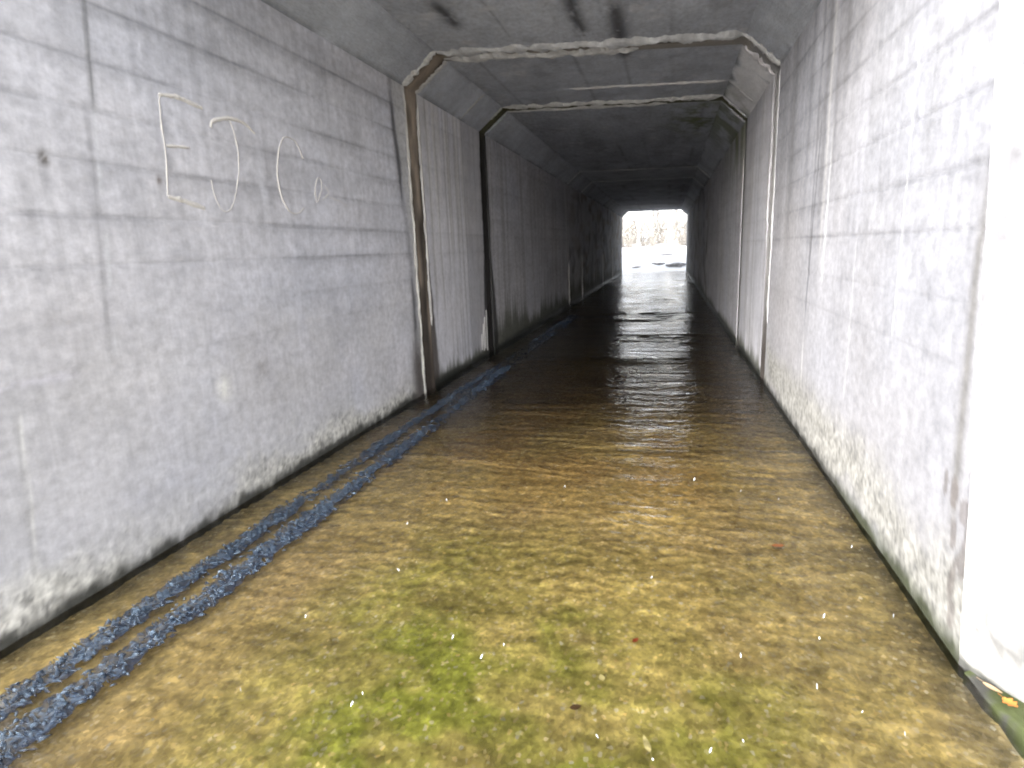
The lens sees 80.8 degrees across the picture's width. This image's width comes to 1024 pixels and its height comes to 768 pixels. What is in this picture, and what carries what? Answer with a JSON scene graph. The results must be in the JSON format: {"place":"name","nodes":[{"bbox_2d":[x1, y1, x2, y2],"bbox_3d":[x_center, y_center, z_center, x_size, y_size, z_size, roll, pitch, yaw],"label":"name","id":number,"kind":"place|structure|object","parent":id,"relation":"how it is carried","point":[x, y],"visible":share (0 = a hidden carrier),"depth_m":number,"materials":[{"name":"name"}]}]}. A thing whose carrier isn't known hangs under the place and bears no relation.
{"place":"outdoors","nodes":[
{"label":"outdoors","id":0,"kind":"place"},
{"bbox_2d":[0,271,1023,767],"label":"stream bed","id":1,"kind":"object","parent":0,"point":[546,599],"visible":0.78,"depth_m":2.26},
{"bbox_2d":[0,0,998,674],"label":"culvert section","id":2,"kind":"object","parent":1,"relation":"on","point":[174,376],"visible":0.91,"depth_m":2.82,"materials":[{"name":"concrete"}]},
{"bbox_2d":[158,92,346,213],"bbox_3d":[-1.403,-1.258,3.528,0.008,0.531,1.666,1,13,14],"label":"chalk writing","id":3,"kind":"object","parent":2,"relation":"attached to","point":[179,198],"visible":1,"depth_m":2.96},
{"bbox_2d":[569,704,580,709],"bbox_3d":[0.181,0.948,1.765,0.049,0.006,0.020,-5,13,-14],"label":"fallen leaf","id":4,"kind":"object","parent":1,"relation":"on","point":[575,707],"visible":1,"depth_m":1.77,"materials":[{"name":"brown plant"}]},
{"bbox_2d":[416,44,774,391],"bbox_3d":[0.922,-1.642,6.248,4.119,3.650,1.261,-1,12,4],"label":"culvert section","id":5,"kind":"object","parent":1,"relation":"on","point":[450,94],"visible":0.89,"depth_m":6.09,"materials":[{"name":"concrete"}]},
{"bbox_2d":[402,30,780,397],"bbox_3d":[0.704,-1.347,5.569,3.401,3.385,0.503,-2,12,3],"label":"expansion joint","id":6,"kind":"object","parent":5,"relation":"attached to","point":[417,81],"visible":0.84,"depth_m":5.38,"materials":[{"name":"grey concrete"}]},
{"bbox_2d":[460,80,752,118],"bbox_3d":[1.078,-1.613,6.850,3.262,3.323,0.101,-2,12,3],"label":"expansion joint","id":7,"kind":"object","parent":5,"relation":"attached to","point":[676,83],"visible":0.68,"depth_m":6.47,"materials":[{"name":"grey concrete"}]},
{"bbox_2d":[460,80,755,368],"bbox_3d":[1.161,-1.854,7.168,4.028,3.650,0.764,-1,12,4],"label":"culvert section","id":8,"kind":"object","parent":1,"relation":"on","point":[479,115],"visible":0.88,"depth_m":7.03,"materials":[{"name":"concrete"}]},
{"bbox_2d":[481,310,487,350],"bbox_3d":[-0.352,-0.670,7.671,0.010,0.520,0.259,1,13,14],"label":"lime deposit","id":9,"kind":"object","parent":8,"relation":"attached to","point":[485,334],"visible":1,"depth_m":7.70,"materials":[{"name":"grey stone"}]},
{"bbox_2d":[484,101,745,354],"bbox_3d":[2.106,-2.695,10.811,3.847,3.650,7.123,1,13,14],"label":"culvert section","id":10,"kind":"object","parent":1,"relation":"on","point":[536,162],"visible":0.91,"depth_m":9.44,"materials":[{"name":"concrete"}]},
{"bbox_2d":[479,94,747,356],"bbox_3d":[1.227,-1.835,7.639,3.415,3.405,0.501,-2,12,2],"label":"expansion joint","id":11,"kind":"object","parent":10,"relation":"attached to","point":[577,105],"visible":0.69,"depth_m":7.44,"materials":[{"name":"grey concrete"}]},
{"bbox_2d":[567,166,709,304],"bbox_3d":[2.909,-3.270,13.869,3.415,3.394,0.256,-1,12,4],"label":"expansion joint","id":12,"kind":"object","parent":10,"relation":"attached to","point":[616,170],"visible":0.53,"depth_m":13.54,"materials":[{"name":"grey concrete"}]},
{"bbox_2d":[567,167,709,307],"bbox_3d":[3.189,-3.659,14.985,4.303,3.650,2.263,-1,12,4],"label":"culvert section","id":13,"kind":"object","parent":1,"relation":"on","point":[578,183],"visible":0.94,"depth_m":14.78,"materials":[{"name":"concrete"}]},
{"bbox_2d":[581,177,703,296],"bbox_3d":[3.471,-3.771,16.038,3.415,3.394,0.271,-1,12,4],"label":"expansion joint","id":14,"kind":"object","parent":13,"relation":"attached to","point":[621,180],"visible":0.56,"depth_m":15.71,"materials":[{"name":"grey concrete"}]},
{"bbox_2d":[581,178,703,298],"bbox_3d":[4.148,-4.513,18.686,3.847,3.650,6.119,1,13,14],"label":"culvert section","id":15,"kind":"object","parent":1,"relation":"on","point":[596,197],"visible":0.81,"depth_m":18.08,"materials":[{"name":"concrete"}]},
{"bbox_2d":[643,735,650,753],"bbox_3d":[0.364,0.972,1.612,0.018,0.008,0.081,-3,12,-4],"label":"fallen leaf","id":16,"kind":"object","parent":1,"relation":"on","point":[646,744],"visible":1,"depth_m":1.62,"materials":[{"name":"yellow plant"}]},
{"bbox_2d":[602,194,694,284],"bbox_3d":[5.312,-5.548,23.171,3.847,3.650,4.562,1,13,14],"label":"culvert section","id":17,"kind":"object","parent":1,"relation":"on","point":[610,205],"visible":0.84,"depth_m":22.83,"materials":[{"name":"concrete"}]},
{"bbox_2d":[612,202,690,279],"bbox_3d":[6.493,-6.599,27.724,3.847,3.650,6.261,1,13,14],"label":"culvert section","id":18,"kind":"object","parent":1,"relation":"on","point":[619,212],"visible":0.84,"depth_m":27.23,"materials":[{"name":"concrete"}]},
{"bbox_2d":[772,544,783,546],"bbox_3d":[1.165,0.713,2.654,0.074,0.007,0.030,-3,12,-2],"label":"fallen leaf","id":19,"kind":"object","parent":1,"relation":"on","point":[777,545],"visible":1,"depth_m":2.66,"materials":[{"name":"orange plant"}]},
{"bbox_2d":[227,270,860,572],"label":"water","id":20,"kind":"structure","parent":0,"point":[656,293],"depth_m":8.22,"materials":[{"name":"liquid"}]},
{"bbox_2d":[0,315,573,721],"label":"broken water","id":21,"kind":"structure","parent":20,"relation":"on","point":[13,697],"depth_m":2.45,"materials":[{"name":"blue liquid"}]},
{"bbox_2d":[0,315,580,767],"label":"broken water","id":22,"kind":"structure","parent":20,"relation":"on","point":[44,719],"depth_m":2.31,"materials":[{"name":"blue liquid"}]},
{"bbox_2d":[622,231,686,272],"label":"snow ground","id":23,"kind":"structure","parent":0,"point":[644,257],"depth_m":35.79,"materials":[{"name":"white snow"}]},
{"bbox_2d":[622,223,644,247],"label":"shrub","id":24,"kind":"object","parent":23,"relation":"on","point":[629,242],"visible":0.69,"depth_m":40.98,"materials":[{"name":"beige plant"}]},
{"bbox_2d":[637,211,640,245],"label":"bare tree","id":25,"kind":"object","parent":23,"relation":"on","point":[639,221],"visible":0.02,"depth_m":43.58,"materials":[{"name":"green plant"}]},
{"bbox_2d":[622,211,665,243],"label":"shrub","id":26,"kind":"object","parent":23,"relation":"on","point":[629,226],"visible":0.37,"depth_m":45.81,"materials":[{"name":"beige plant"}]},
{"bbox_2d":[628,223,663,246],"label":"shrub","id":27,"kind":"object","parent":23,"relation":"on","point":[649,240],"visible":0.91,"depth_m":41.12,"materials":[{"name":"beige plant"}]},
{"bbox_2d":[641,211,655,234],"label":"bare tree","id":28,"kind":"object","parent":23,"relation":"on","point":[653,212],"visible":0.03,"depth_m":45.59,"materials":[{"name":"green plant"}]},
{"bbox_2d":[655,211,658,239],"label":"bare tree","id":29,"kind":"object","parent":23,"relation":"on","point":[657,213],"visible":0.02,"depth_m":48.87,"materials":[{"name":"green plant"}]},
{"bbox_2d":[651,239,663,248],"bbox_3d":[9.393,-9.037,39.062,0.963,0.689,1.098,4,14,26],"label":"shrub","id":30,"kind":"object","parent":23,"relation":"on","point":[655,244],"visible":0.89,"depth_m":38.94,"materials":[{"name":"white plant"}]},
{"bbox_2d":[651,260,664,264],"bbox_3d":[8.392,-6.920,34.538,0.671,0.342,0.730,-12,16,-37],"label":"rock","id":31,"kind":"object","parent":23,"relation":"on","point":[658,262],"visible":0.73,"depth_m":34.30,"materials":[{"name":"grey stone"}]},
{"bbox_2d":[634,211,686,243],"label":"shrub","id":32,"kind":"object","parent":23,"relation":"on","point":[662,238],"visible":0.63,"depth_m":44.40,"materials":[{"name":"beige plant"}]},
{"bbox_2d":[660,252,673,255],"bbox_3d":[9.255,-7.771,36.042,0.819,0.314,0.633,1,13,14],"label":"rock","id":33,"kind":"object","parent":23,"relation":"on","point":[666,253],"visible":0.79,"depth_m":35.81,"materials":[{"name":"white stone"}]},
{"bbox_2d":[667,210,671,244],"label":"bare tree","id":34,"kind":"object","parent":23,"relation":"on","point":[669,241],"visible":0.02,"depth_m":42.10,"materials":[{"name":"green plant"}]},
{"bbox_2d":[660,212,686,241],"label":"shrub","id":35,"kind":"object","parent":23,"relation":"on","point":[679,222],"visible":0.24,"depth_m":44.79,"materials":[{"name":"beige plant"}]},
{"bbox_2d":[666,260,685,266],"bbox_3d":[9.190,-6.720,33.788,1.141,0.438,0.887,1,13,14],"label":"rock","id":36,"kind":"object","parent":23,"relation":"on","point":[677,263],"visible":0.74,"depth_m":33.46,"materials":[{"name":"grey stone"}]},
{"bbox_2d":[674,210,677,234],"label":"bare tree","id":37,"kind":"object","parent":23,"relation":"on","point":[675,220],"visible":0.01,"depth_m":50.32,"materials":[{"name":"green plant"}]},
{"bbox_2d":[667,229,686,245],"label":"shrub","id":38,"kind":"object","parent":23,"relation":"on","point":[683,242],"visible":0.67,"depth_m":40.24,"materials":[{"name":"beige plant"}]},
{"bbox_2d":[623,210,686,230],"label":"sky","id":39,"kind":"structure","parent":0,"point":[665,212],"materials":[{"name":"white"}]},
{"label":"ground","id":40,"kind":"structure","parent":0,"visible":0},
{"bbox_2d":[958,0,1023,758],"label":"wing wall","id":41,"kind":"structure","parent":40,"relation":"on","point":[991,651],"depth_m":1.71,"materials":[{"name":"concrete"}]},
{"bbox_2d":[977,677,1001,692],"bbox_3d":[1.376,0.870,1.736,0.017,0.007,0.070,-8,14,-23],"label":"fallen leaf","id":42,"kind":"object","parent":41,"relation":"on","point":[991,687],"visible":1,"depth_m":1.73,"materials":[{"name":"yellow plant"}]},
{"bbox_2d":[999,694,1017,706],"bbox_3d":[1.382,0.881,1.674,0.038,0.007,0.045,3,13,21],"label":"fallen leaf","id":43,"kind":"object","parent":41,"relation":"on","point":[1009,701],"visible":1,"depth_m":1.67,"materials":[{"name":"orange plant"}]}
]}

